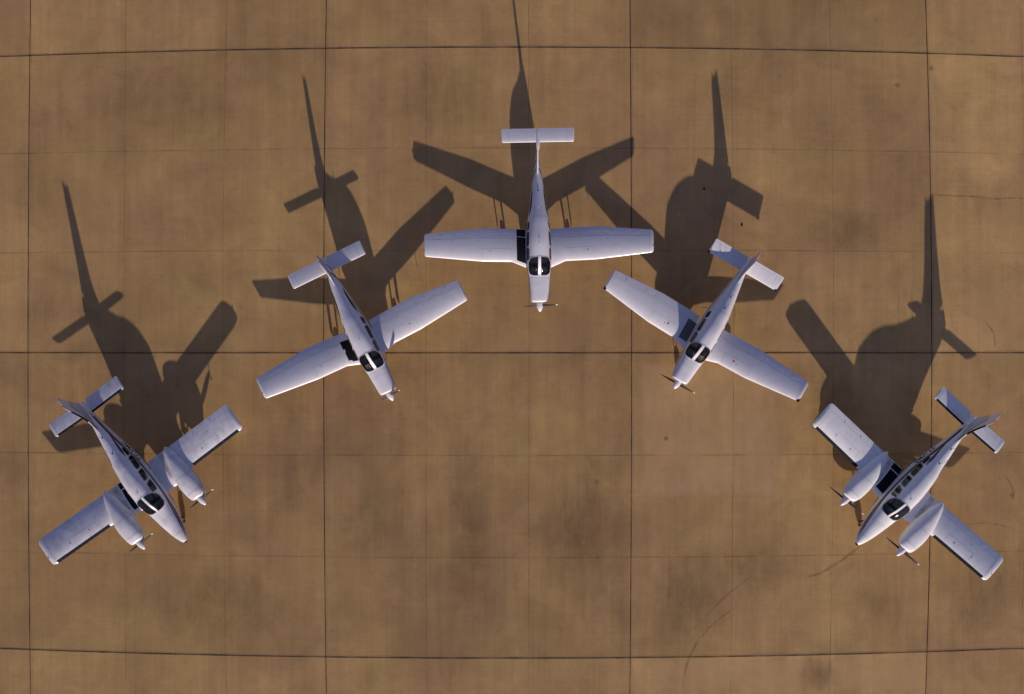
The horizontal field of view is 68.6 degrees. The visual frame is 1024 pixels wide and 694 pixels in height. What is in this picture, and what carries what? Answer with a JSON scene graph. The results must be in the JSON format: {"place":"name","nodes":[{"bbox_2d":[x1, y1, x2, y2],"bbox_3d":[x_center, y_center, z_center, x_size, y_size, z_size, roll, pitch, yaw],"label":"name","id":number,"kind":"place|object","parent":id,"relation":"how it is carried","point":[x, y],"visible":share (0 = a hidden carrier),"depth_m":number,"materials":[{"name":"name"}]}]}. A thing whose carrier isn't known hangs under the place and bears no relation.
{"place":"outdoors","nodes":[
{"label":"outdoors","id":0,"kind":"place"},
{"bbox_2d":[0,0,1023,693],"bbox_3d":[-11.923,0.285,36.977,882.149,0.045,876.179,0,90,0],"label":"concrete apron","id":1,"kind":"object","parent":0,"point":[570,492],"visible":0.94,"depth_m":37.00,"materials":[{"name":"brown"}]},
{"bbox_2d":[39,376,241,563],"bbox_3d":[-17.602,6.023,35.505,9.314,2.990,9.065,4,90,0],"label":"twin engine plane","id":2,"kind":"object","parent":1,"relation":"on","point":[144,486],"visible":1,"depth_m":35.68,"materials":[{"name":"white paint"}]},
{"bbox_2d":[257,241,466,400],"bbox_3d":[-7.063,-0.639,35.693,8.614,2.615,8.425,16,90,0],"label":"propeller plane","id":3,"kind":"object","parent":1,"relation":"on","point":[362,342],"visible":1,"depth_m":35.83,"materials":[{"name":"white paint"}]},
{"bbox_2d":[423,128,654,311],"bbox_3d":[0.899,-5.375,35.700,9.023,2.601,8.822,-40,90,0],"label":"propeller plane","id":4,"kind":"object","parent":1,"relation":"on","point":[539,251],"visible":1,"depth_m":35.75,"materials":[{"name":"white paint"}]},
{"bbox_2d":[603,239,807,401],"bbox_3d":[9.169,-0.723,35.678,8.581,2.645,8.433,-12,90,0],"label":"propeller plane","id":5,"kind":"object","parent":1,"relation":"on","point":[707,337],"visible":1,"depth_m":35.83,"materials":[{"name":"white paint"}]},
{"bbox_2d":[813,387,1004,579],"bbox_3d":[18.812,6.360,35.505,9.314,2.990,9.065,2,90,0],"label":"twin engine plane","id":6,"kind":"object","parent":1,"relation":"on","point":[904,494],"visible":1,"depth_m":35.68,"materials":[{"name":"white paint"}]}
]}

